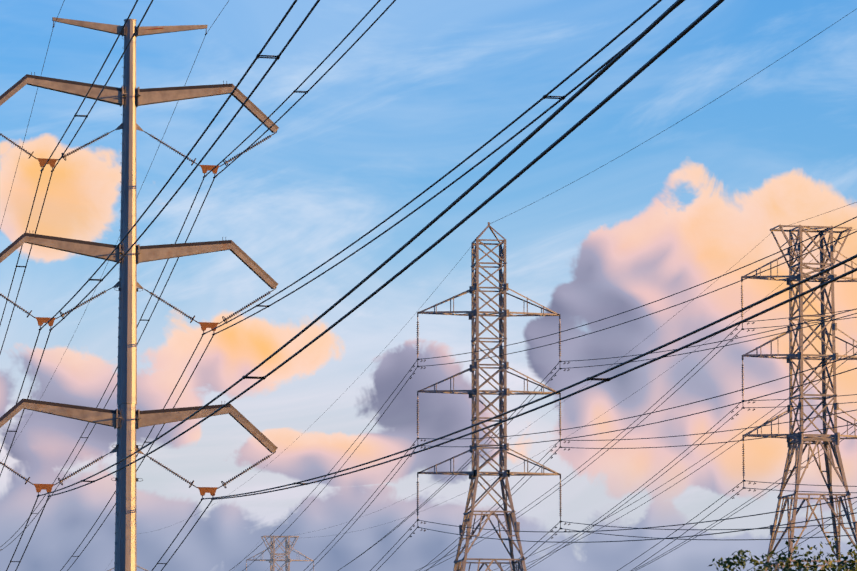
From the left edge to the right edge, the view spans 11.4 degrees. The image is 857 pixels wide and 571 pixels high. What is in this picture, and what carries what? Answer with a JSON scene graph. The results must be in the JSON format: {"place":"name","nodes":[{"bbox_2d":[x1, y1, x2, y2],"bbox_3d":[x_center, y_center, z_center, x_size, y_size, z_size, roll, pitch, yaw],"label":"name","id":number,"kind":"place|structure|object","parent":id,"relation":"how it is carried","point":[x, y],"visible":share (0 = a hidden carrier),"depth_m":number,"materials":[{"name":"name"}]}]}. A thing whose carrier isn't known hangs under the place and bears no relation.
{"place":"outdoors","nodes":[
{"label":"outdoors","id":0,"kind":"place"},
{"bbox_2d":[0,0,856,570],"label":"sky","id":1,"kind":"structure","parent":0,"point":[431,82],"materials":[{"name":"blue"}]},
{"bbox_2d":[709,535,856,570],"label":"tree","id":2,"kind":"object","parent":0,"point":[742,561],"visible":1,"depth_m":117.21,"materials":[{"name":"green plant"}]},
{"label":"ground","id":3,"kind":"structure","parent":0,"visible":0},
{"bbox_2d":[0,17,278,570],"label":"monopole","id":4,"kind":"object","parent":3,"relation":"on","point":[126,419],"visible":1,"depth_m":201.52,"materials":[{"name":"grey metal"}]},
{"bbox_2d":[246,536,313,570],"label":"lattice tower","id":5,"kind":"structure","parent":3,"relation":"on","point":[288,560],"depth_m":533.09,"materials":[{"name":"metal"}]},
{"bbox_2d":[0,0,855,563],"bbox_3d":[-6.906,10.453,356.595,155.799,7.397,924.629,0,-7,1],"label":"shield wires","id":6,"kind":"object","parent":5,"relation":"attached to","point":[436,288],"visible":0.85,"depth_m":257.13,"materials":[{"name":"grey metal"}]},
{"bbox_2d":[0,0,856,570],"bbox_3d":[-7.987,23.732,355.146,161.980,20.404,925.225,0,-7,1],"label":"conductors","id":7,"kind":"object","parent":5,"relation":"attached to","point":[608,64],"visible":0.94,"depth_m":152.38,"materials":[{"name":"grey"}]},
{"bbox_2d":[410,322,755,538],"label":"line dampers","id":8,"kind":"object","parent":7,"relation":"attached to","point":[569,441],"visible":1,"depth_m":249.79,"materials":[{"name":"grey metal"}]},
{"bbox_2d":[416,222,561,570],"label":"lattice tower","id":9,"kind":"structure","parent":3,"relation":"on","point":[474,474],"depth_m":250.87,"materials":[{"name":"metal"}]},
{"bbox_2d":[741,225,856,570],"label":"lattice tower","id":10,"kind":"structure","parent":3,"relation":"on","point":[800,439],"depth_m":250.64,"materials":[{"name":"metal"}]}
]}

